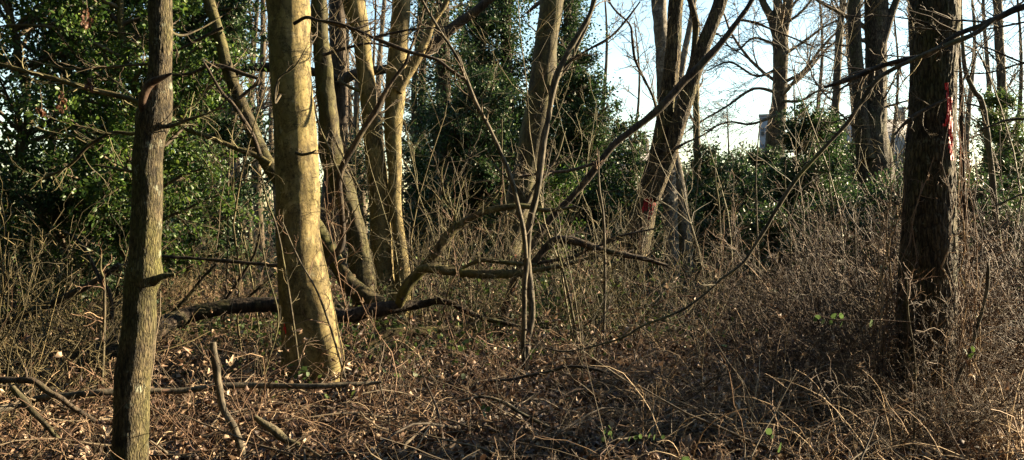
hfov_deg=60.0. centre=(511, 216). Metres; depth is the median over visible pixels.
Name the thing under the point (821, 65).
background tree
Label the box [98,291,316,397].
bare shrub
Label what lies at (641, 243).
thin sapling
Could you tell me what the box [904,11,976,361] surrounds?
slim tree
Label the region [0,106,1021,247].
distant hedge
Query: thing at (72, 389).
bare shrub
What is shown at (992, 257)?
bare shrub
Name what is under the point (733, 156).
holly bush
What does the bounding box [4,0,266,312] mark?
holly tree
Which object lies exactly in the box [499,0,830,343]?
diagonal tree
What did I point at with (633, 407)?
bare shrub
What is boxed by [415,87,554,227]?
holly bush
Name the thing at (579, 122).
thin sapling
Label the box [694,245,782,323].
bare shrub
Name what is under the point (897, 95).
background tree
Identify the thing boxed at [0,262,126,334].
fallen log
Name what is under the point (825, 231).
bare shoot
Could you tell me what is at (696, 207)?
holly bush
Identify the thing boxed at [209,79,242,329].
bare shoot
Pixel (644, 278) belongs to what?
bare shoot
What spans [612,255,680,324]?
bare shrub
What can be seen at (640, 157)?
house
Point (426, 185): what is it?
thin sapling
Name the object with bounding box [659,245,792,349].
bare shrub
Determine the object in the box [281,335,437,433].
bare shrub
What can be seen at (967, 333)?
bare shrub
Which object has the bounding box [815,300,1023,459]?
bare shrub
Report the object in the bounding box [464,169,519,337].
bare shoot
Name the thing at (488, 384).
bare shrub
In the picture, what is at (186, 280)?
bare shoot
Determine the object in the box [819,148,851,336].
bare shoot
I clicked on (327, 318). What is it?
bare shoot
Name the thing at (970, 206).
bare shrub
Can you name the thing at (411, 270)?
bare shoot
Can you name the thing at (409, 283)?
arching branch
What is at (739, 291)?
bare shrub
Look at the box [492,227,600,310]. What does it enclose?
bare shrub
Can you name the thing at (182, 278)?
bare shoot
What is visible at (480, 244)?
bare shoot
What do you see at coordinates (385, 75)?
background tree
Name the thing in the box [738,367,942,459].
bare shrub
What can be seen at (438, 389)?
bramble undergrowth
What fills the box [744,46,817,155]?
background tree
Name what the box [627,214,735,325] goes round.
bare shrub
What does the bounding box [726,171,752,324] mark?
bare shoot
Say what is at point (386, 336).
fallen log
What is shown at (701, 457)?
bare shrub
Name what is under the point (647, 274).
undergrowth
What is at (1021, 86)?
background tree
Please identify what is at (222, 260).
dead branch
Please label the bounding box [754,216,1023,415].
bare shrub
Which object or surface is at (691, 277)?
bare shoot
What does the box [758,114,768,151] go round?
tower block
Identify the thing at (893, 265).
bare shrub
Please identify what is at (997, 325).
bare shrub
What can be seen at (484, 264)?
bare shrub
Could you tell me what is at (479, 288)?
bare shoot
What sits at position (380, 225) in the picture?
twin trunk tree
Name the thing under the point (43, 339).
bare shrub
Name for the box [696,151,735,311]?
bare shoot
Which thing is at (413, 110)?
background tree
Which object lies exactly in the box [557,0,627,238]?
ivy clad tree
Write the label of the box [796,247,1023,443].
bare shrub
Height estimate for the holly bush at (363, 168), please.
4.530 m
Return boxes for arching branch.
[395,159,579,307]
[519,200,690,278]
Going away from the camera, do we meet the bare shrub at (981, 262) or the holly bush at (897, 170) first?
the bare shrub at (981, 262)
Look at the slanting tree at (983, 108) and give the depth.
11.97 m
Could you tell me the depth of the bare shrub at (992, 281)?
8.01 m
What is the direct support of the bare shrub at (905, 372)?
on the ground
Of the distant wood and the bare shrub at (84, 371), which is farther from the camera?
the distant wood
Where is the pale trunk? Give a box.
[674,0,719,284]
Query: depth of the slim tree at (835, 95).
24.90 m
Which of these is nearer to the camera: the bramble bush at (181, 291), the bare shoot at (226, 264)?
the bare shoot at (226, 264)
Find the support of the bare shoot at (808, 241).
on the ground
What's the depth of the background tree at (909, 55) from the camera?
29.64 m
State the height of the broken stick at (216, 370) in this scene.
0.821 m
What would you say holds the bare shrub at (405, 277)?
on the ground
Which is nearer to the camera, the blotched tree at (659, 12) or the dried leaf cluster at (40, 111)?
the dried leaf cluster at (40, 111)
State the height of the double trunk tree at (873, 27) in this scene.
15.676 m
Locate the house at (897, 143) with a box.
[839,107,906,180]
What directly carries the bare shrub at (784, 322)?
on the ground
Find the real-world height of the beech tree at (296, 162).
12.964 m
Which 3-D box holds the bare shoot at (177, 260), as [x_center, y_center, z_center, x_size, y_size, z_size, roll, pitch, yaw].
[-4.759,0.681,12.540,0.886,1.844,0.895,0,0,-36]
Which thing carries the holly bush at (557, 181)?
on the ground
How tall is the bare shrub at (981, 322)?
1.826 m
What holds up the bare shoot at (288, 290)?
on the ground
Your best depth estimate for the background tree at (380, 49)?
41.97 m
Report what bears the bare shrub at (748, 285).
on the ground
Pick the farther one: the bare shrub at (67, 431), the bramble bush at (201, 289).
the bramble bush at (201, 289)
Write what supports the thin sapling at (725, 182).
on the ground
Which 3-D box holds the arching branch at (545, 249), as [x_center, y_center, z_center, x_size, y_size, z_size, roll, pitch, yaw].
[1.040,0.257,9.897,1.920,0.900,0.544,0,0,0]
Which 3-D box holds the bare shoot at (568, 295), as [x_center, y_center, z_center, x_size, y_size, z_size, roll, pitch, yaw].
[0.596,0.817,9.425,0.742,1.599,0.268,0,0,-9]
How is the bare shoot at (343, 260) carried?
on the ground
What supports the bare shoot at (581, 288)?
on the ground
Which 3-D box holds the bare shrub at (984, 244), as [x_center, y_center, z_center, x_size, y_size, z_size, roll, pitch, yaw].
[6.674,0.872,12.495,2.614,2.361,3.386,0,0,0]
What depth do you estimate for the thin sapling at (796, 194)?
14.64 m
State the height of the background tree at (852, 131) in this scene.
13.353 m
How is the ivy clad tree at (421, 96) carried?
on the ground
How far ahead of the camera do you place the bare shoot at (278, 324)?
7.60 m
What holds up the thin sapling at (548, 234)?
on the ground
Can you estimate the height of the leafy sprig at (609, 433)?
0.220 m
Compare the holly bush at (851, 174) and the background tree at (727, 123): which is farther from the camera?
the background tree at (727, 123)
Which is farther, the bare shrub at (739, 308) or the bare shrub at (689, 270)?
the bare shrub at (689, 270)
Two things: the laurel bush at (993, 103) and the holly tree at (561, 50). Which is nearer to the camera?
the laurel bush at (993, 103)
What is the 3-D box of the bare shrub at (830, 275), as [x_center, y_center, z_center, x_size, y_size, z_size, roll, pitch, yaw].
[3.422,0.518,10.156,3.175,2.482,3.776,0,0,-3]
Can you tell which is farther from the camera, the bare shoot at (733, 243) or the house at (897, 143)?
the house at (897, 143)
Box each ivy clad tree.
[381,0,491,281]
[402,0,436,255]
[405,0,535,228]
[458,0,563,253]
[520,0,620,222]
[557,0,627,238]
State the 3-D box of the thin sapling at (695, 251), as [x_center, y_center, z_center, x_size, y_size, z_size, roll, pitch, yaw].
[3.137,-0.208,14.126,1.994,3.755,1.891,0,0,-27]
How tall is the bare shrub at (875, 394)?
1.181 m
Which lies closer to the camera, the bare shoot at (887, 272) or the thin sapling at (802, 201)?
the bare shoot at (887, 272)
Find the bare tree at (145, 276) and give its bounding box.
[0,0,240,459]
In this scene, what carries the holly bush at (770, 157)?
on the ground
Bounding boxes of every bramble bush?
[100,257,240,311]
[163,261,272,322]
[169,219,347,290]
[179,236,275,294]
[193,254,277,299]
[204,269,277,329]
[264,267,348,308]
[327,240,394,304]
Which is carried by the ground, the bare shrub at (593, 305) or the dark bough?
the bare shrub at (593, 305)
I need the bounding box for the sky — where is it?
[0,0,1023,215]
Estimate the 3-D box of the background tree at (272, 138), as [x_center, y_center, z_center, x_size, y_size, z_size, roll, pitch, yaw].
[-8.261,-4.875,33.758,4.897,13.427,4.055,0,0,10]
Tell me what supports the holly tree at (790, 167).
on the ground
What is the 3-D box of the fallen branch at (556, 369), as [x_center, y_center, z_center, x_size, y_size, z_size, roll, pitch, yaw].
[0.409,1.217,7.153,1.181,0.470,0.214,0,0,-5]
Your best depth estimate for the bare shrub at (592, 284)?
12.39 m
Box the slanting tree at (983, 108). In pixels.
[957,0,1013,325]
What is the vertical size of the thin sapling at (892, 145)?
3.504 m
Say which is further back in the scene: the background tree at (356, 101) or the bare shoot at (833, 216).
the background tree at (356, 101)
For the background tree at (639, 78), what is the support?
on the ground
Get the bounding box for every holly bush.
[0,136,171,349]
[260,119,420,261]
[392,133,454,266]
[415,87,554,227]
[451,155,591,297]
[571,112,663,278]
[649,163,717,275]
[681,139,753,239]
[684,140,752,272]
[691,152,779,249]
[703,144,801,215]
[712,165,804,259]
[718,198,843,310]
[739,144,786,250]
[781,149,900,225]
[785,177,895,278]
[835,165,958,300]
[852,150,904,185]
[902,157,1023,293]
[957,176,1023,307]
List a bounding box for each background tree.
[2,0,105,249]
[135,13,273,274]
[142,1,268,248]
[194,33,315,245]
[199,7,273,249]
[200,44,358,244]
[204,0,351,249]
[220,0,269,165]
[242,48,350,251]
[245,0,270,253]
[248,2,355,107]
[310,0,387,252]
[310,10,410,233]
[320,0,521,193]
[346,1,407,168]
[349,0,417,150]
[376,0,458,204]
[376,20,458,168]
[513,4,539,96]
[582,0,690,178]
[609,0,657,181]
[706,84,748,190]
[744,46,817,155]
[788,0,903,154]
[817,0,906,179]
[848,17,908,159]
[887,0,966,137]
[956,0,1023,163]
[956,0,1023,181]
[957,0,1023,200]
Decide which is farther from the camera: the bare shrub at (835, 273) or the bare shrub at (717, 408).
the bare shrub at (835, 273)
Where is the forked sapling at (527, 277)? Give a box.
[416,0,639,378]
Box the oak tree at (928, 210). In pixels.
[850,0,1017,429]
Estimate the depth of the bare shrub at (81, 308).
9.13 m
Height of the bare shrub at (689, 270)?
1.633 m
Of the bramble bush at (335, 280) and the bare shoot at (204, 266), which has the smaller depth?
the bare shoot at (204, 266)
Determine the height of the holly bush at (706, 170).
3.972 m
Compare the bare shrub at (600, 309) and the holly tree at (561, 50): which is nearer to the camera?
the bare shrub at (600, 309)
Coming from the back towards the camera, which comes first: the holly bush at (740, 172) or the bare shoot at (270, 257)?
the holly bush at (740, 172)
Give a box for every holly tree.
[0,0,195,337]
[0,0,230,298]
[0,0,269,336]
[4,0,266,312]
[103,0,266,297]
[167,0,273,294]
[401,61,545,293]
[449,0,524,247]
[526,32,605,259]
[535,60,636,287]
[754,96,850,251]
[806,108,855,226]
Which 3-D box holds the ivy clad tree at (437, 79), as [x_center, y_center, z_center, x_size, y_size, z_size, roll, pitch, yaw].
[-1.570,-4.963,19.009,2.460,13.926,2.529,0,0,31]
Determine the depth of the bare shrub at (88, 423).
5.84 m
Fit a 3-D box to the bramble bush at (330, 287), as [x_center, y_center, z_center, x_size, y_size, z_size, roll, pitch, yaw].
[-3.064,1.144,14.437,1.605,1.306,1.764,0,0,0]
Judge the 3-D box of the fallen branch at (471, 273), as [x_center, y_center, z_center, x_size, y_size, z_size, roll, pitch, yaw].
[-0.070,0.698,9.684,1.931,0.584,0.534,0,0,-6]
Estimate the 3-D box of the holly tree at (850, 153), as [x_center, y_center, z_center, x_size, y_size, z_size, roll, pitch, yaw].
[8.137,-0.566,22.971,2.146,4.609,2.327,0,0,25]
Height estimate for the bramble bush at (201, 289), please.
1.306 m
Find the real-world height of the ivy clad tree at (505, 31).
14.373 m
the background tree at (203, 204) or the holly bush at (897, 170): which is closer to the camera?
the holly bush at (897, 170)
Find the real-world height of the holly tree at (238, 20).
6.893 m
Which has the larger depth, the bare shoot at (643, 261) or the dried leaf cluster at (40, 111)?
the bare shoot at (643, 261)
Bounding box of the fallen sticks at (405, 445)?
[0,259,1023,459]
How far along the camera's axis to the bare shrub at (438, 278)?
10.87 m
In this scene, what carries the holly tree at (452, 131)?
on the ground
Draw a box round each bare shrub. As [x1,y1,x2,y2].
[0,163,207,361]
[0,178,176,402]
[0,187,195,375]
[0,202,219,405]
[0,213,228,348]
[0,225,121,376]
[0,245,199,384]
[0,262,188,437]
[0,291,168,415]
[0,338,172,438]
[0,367,175,459]
[0,378,110,459]
[31,256,164,349]
[96,308,286,418]
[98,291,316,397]
[110,370,303,456]
[185,341,358,434]
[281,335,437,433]
[293,395,429,459]
[329,218,480,327]
[346,210,572,347]
[358,317,503,410]
[359,300,494,394]
[390,211,489,341]
[402,204,552,329]
[414,235,511,319]
[419,168,637,323]
[430,199,682,357]
[431,181,651,347]
[432,405,573,459]
[453,329,590,402]
[459,218,598,338]
[473,265,538,328]
[485,191,657,335]
[485,224,617,325]
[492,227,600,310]
[514,183,753,330]
[518,236,646,326]
[527,356,652,447]
[532,231,737,349]
[535,221,638,363]
[544,307,694,401]
[549,199,710,355]
[567,184,704,331]
[582,231,740,352]
[602,379,738,459]
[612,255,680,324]
[613,239,660,316]
[616,248,740,332]
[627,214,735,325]
[649,351,834,452]
[650,325,794,416]
[652,157,1023,377]
[652,219,739,305]
[658,231,1007,375]
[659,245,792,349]
[667,266,805,354]
[687,230,745,300]
[688,307,842,417]
[690,254,763,322]
[691,150,1022,356]
[693,220,1006,416]
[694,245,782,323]
[696,227,795,339]
[702,161,1022,353]
[705,251,827,337]
[713,231,898,367]
[715,174,1023,379]
[715,199,1023,387]
[727,235,897,357]
[734,219,899,323]
[738,221,1023,453]
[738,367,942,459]
[740,308,889,420]
[746,225,1014,389]
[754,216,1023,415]
[766,154,1023,379]
[766,275,1023,459]
[773,309,1015,440]
[774,172,1023,319]
[777,230,883,321]
[781,172,1023,301]
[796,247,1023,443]
[797,207,1023,338]
[797,229,1023,401]
[800,153,1023,397]
[800,181,1023,385]
[807,370,1001,459]
[810,347,1023,455]
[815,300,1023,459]
[825,372,1012,459]
[839,159,1023,376]
[850,253,1023,379]
[853,335,1023,459]
[858,344,1023,459]
[861,188,1017,299]
[864,185,1023,333]
[877,195,1023,306]
[886,287,1023,432]
[969,236,1021,298]
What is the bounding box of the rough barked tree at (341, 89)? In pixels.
[235,0,514,297]
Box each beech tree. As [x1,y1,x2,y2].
[265,0,392,382]
[480,0,598,301]
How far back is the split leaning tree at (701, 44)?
14.62 m
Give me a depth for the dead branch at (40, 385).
5.89 m
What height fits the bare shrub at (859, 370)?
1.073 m
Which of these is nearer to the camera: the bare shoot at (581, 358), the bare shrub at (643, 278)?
the bare shoot at (581, 358)
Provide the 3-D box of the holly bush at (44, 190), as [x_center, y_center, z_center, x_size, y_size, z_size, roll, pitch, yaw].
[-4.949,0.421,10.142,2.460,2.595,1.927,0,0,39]
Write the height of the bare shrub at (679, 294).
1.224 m
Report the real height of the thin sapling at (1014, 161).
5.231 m
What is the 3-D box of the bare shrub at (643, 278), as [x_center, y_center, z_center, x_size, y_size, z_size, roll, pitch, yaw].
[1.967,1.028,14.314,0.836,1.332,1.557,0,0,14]
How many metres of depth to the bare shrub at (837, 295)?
8.29 m
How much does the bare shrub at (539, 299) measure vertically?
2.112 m
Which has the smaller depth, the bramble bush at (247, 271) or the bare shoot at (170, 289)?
the bare shoot at (170, 289)
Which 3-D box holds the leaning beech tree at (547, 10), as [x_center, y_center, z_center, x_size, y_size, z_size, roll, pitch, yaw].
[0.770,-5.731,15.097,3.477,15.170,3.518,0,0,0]
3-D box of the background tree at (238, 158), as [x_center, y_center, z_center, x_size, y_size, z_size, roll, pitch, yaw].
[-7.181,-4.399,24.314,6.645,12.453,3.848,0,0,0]
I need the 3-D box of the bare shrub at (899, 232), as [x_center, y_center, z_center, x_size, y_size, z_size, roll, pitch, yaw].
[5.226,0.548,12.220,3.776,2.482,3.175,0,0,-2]
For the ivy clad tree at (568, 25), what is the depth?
21.88 m
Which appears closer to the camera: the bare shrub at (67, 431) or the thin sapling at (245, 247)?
the bare shrub at (67, 431)
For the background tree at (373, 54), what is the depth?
34.10 m
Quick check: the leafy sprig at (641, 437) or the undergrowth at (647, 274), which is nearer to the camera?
the leafy sprig at (641, 437)
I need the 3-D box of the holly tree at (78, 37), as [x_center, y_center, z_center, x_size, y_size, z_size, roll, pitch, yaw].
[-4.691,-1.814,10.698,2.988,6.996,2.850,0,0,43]
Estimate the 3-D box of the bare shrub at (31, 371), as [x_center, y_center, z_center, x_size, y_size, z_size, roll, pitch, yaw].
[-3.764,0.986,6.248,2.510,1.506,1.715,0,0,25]
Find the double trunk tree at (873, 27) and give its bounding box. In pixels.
[795,0,908,240]
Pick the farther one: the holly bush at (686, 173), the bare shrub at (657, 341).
the holly bush at (686, 173)
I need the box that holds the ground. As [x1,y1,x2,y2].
[1,220,1019,459]
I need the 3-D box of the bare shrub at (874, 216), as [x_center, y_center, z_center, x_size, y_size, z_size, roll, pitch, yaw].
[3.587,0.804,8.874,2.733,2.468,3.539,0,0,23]
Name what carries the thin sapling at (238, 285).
on the ground
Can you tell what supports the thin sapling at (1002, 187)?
on the ground
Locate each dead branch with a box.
[0,367,101,423]
[161,242,276,282]
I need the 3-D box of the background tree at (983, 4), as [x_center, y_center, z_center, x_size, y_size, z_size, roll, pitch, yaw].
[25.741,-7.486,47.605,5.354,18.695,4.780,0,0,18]
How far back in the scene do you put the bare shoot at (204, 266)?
12.95 m
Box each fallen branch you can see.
[0,366,381,411]
[10,385,67,442]
[298,436,366,452]
[417,253,587,305]
[457,387,576,441]
[489,337,635,392]
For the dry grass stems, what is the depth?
6.34 m
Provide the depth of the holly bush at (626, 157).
20.16 m
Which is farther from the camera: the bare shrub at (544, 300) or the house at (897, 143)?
the house at (897, 143)
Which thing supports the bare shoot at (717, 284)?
on the ground
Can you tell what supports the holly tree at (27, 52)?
on the ground
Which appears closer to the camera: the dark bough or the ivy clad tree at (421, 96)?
the dark bough
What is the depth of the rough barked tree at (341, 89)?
16.33 m
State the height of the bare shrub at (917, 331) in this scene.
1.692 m
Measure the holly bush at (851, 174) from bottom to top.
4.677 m
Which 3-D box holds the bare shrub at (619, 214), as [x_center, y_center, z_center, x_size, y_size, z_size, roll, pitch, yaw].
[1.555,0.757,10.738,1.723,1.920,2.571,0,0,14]
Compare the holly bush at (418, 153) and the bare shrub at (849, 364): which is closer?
the bare shrub at (849, 364)
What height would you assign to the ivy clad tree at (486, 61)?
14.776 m
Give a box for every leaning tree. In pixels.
[103,0,385,305]
[608,0,735,312]
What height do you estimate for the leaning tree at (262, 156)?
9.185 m
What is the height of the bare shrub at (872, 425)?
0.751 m
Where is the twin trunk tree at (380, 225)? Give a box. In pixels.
[333,0,467,326]
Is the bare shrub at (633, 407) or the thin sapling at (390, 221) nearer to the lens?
the bare shrub at (633, 407)
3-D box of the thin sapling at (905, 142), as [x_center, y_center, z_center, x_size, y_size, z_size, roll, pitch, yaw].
[6.387,-0.558,13.761,2.628,4.380,2.118,0,0,33]
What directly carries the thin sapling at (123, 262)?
on the ground
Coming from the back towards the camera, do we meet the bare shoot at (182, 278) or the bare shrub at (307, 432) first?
the bare shoot at (182, 278)
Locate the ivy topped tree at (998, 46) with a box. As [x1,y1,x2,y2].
[960,0,1023,161]
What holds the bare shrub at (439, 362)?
on the ground
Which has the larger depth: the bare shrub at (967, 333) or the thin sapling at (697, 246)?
the thin sapling at (697, 246)
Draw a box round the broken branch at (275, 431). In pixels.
[253,415,299,452]
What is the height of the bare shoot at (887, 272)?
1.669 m
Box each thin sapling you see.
[62,54,221,381]
[108,0,383,364]
[163,120,276,347]
[191,56,332,333]
[268,122,394,336]
[311,0,475,331]
[319,114,457,339]
[321,1,527,347]
[369,69,510,339]
[385,130,479,347]
[402,41,543,308]
[404,129,512,349]
[446,0,639,346]
[504,70,626,320]
[505,81,667,332]
[574,91,702,313]
[597,0,750,325]
[640,86,768,297]
[646,76,791,309]
[719,0,899,297]
[732,104,857,299]
[736,0,905,264]
[830,69,983,283]
[836,59,1020,283]
[868,0,1023,319]
[959,92,1023,320]
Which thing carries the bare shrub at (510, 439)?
on the ground
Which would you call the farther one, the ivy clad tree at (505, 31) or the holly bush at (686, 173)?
the holly bush at (686, 173)
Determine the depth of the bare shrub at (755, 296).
12.28 m
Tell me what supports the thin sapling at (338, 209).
on the ground
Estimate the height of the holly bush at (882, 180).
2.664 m
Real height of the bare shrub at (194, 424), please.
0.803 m
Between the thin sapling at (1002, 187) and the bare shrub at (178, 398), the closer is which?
the bare shrub at (178, 398)
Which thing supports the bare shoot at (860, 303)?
on the ground
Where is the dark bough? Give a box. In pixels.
[314,0,475,265]
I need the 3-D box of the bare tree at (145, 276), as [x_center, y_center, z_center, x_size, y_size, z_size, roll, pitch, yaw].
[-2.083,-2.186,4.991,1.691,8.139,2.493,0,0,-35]
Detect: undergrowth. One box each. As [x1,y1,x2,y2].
[0,228,1023,459]
[11,181,1022,328]
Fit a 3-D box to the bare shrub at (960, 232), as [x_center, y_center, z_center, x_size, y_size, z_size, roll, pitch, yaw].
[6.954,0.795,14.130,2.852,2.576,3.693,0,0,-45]
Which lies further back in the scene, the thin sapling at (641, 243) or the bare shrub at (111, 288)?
the thin sapling at (641, 243)
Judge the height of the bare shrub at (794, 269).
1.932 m
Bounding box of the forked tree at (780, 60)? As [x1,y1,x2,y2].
[645,0,908,165]
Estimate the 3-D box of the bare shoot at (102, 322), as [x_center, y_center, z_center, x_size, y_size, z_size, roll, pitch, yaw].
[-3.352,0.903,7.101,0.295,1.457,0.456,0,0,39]
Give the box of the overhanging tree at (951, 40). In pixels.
[525,0,1023,356]
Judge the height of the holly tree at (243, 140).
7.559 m
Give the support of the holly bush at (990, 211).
on the ground
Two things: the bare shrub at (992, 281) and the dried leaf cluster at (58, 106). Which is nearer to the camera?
the dried leaf cluster at (58, 106)
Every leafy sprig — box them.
[294,366,309,382]
[477,405,494,416]
[596,425,689,459]
[621,433,671,440]
[766,428,781,452]
[807,311,914,326]
[965,346,977,359]
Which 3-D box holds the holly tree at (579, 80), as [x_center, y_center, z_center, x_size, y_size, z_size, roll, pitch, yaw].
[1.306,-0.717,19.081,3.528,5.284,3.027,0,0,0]
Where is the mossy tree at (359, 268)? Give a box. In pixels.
[311,0,408,340]
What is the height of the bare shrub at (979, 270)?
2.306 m
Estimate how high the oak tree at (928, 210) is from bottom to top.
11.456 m
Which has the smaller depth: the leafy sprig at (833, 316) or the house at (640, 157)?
the leafy sprig at (833, 316)
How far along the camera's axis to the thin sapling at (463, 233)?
10.27 m
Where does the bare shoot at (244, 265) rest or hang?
on the ground
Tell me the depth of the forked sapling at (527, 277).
8.67 m
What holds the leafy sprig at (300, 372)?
attached to the bramble undergrowth at (438, 389)
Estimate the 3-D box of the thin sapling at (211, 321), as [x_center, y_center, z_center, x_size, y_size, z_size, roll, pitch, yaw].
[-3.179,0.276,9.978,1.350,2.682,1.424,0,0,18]
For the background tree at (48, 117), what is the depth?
36.01 m
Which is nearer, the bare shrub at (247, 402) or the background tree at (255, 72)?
the bare shrub at (247, 402)
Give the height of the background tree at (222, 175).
11.189 m
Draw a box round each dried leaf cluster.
[35,89,46,116]
[55,73,66,112]
[80,0,93,29]
[84,61,93,92]
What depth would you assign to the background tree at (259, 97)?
29.89 m
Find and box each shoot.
[66,240,116,409]
[156,203,233,349]
[157,236,199,310]
[161,211,205,307]
[161,232,206,307]
[181,203,237,300]
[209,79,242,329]
[216,217,274,293]
[228,232,261,318]
[241,201,276,324]
[245,215,282,402]
[253,170,321,382]
[256,207,333,287]
[272,209,345,379]
[321,160,374,369]
[383,236,475,340]
[394,210,446,344]
[408,196,521,352]
[434,183,495,360]
[437,210,514,351]
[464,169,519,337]
[493,119,519,328]
[530,190,602,312]
[537,218,602,358]
[549,207,618,392]
[569,225,593,344]
[584,151,625,355]
[615,220,671,329]
[629,227,660,318]
[656,245,729,387]
[667,230,719,335]
[684,217,741,372]
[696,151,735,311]
[712,211,753,300]
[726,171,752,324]
[740,119,778,323]
[769,159,805,316]
[773,200,835,292]
[784,183,870,302]
[806,201,860,287]
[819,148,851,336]
[833,204,893,385]
[869,206,895,357]
[898,262,948,459]
[945,256,1000,393]
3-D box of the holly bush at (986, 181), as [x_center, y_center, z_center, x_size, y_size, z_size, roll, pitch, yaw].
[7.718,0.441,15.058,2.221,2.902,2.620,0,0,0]
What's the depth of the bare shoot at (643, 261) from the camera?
12.80 m
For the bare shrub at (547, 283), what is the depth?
12.62 m
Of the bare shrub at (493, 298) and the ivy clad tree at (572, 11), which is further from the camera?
the ivy clad tree at (572, 11)
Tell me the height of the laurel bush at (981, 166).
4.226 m
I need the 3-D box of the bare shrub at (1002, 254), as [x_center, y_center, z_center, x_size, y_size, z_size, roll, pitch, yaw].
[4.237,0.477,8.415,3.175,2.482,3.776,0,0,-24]
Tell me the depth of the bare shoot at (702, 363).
7.62 m
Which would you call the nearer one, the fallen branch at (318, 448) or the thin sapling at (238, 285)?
the fallen branch at (318, 448)
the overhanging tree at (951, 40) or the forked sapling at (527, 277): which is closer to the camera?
the overhanging tree at (951, 40)
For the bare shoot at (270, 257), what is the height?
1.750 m
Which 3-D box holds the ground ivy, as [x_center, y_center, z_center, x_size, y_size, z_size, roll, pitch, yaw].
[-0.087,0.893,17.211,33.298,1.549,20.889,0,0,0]
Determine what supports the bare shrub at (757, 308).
on the ground
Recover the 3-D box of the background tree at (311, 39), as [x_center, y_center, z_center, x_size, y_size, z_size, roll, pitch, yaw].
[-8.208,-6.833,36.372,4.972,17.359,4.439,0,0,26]
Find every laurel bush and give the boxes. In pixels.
[956,135,1023,255]
[965,85,1023,256]
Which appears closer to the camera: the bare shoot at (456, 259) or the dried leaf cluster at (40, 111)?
the dried leaf cluster at (40, 111)
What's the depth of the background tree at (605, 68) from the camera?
40.03 m
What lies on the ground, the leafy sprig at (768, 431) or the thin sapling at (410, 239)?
the thin sapling at (410, 239)
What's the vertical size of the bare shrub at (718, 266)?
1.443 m
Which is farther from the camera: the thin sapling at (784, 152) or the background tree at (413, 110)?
the background tree at (413, 110)
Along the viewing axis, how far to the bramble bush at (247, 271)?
15.41 m
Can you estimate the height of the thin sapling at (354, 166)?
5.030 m
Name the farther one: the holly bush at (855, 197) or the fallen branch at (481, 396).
the holly bush at (855, 197)
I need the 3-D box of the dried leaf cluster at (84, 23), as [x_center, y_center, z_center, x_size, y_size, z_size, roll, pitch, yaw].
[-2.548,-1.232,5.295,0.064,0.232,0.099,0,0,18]
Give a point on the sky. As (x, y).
(616, 61)
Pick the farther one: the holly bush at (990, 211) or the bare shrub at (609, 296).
the holly bush at (990, 211)
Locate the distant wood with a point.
(267, 191)
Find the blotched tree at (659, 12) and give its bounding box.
[651,0,679,286]
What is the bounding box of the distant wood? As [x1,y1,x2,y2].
[0,148,1020,241]
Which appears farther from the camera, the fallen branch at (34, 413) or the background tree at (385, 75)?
the background tree at (385, 75)
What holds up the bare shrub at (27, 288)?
on the ground
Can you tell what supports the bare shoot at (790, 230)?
on the ground
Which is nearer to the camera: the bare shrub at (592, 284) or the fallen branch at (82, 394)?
the fallen branch at (82, 394)
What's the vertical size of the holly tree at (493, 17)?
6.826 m
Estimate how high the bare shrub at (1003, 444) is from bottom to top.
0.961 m
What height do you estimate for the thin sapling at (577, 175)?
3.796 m
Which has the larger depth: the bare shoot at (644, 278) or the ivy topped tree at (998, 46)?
the ivy topped tree at (998, 46)
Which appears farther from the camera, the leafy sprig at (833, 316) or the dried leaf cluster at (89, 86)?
the leafy sprig at (833, 316)
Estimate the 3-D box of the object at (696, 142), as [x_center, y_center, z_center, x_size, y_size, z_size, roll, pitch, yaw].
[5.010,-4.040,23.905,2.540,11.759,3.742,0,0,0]
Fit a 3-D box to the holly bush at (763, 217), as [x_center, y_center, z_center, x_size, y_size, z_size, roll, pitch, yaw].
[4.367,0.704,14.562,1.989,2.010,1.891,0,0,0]
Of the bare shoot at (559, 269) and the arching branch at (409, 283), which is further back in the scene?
the bare shoot at (559, 269)
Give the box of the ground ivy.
[0,224,1022,412]
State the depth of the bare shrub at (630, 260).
11.75 m
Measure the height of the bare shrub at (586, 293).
2.208 m
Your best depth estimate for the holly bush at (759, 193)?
21.96 m
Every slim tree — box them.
[783,0,864,212]
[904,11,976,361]
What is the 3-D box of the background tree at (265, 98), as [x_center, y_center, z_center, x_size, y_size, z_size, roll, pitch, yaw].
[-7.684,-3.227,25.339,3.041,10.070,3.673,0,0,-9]
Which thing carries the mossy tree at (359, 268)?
on the ground
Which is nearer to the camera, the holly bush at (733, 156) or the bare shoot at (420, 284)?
the bare shoot at (420, 284)
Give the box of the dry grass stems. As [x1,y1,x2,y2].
[1,261,1023,459]
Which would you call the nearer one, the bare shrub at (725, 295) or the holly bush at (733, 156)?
the bare shrub at (725, 295)
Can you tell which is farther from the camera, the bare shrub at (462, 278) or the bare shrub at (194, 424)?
the bare shrub at (462, 278)
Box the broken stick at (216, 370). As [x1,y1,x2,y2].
[209,342,245,457]
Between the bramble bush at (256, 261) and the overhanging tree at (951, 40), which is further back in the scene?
the bramble bush at (256, 261)
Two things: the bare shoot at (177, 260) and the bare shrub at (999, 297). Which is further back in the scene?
the bare shoot at (177, 260)
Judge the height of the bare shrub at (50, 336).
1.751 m
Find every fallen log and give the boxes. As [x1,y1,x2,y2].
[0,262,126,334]
[58,222,520,373]
[365,324,461,346]

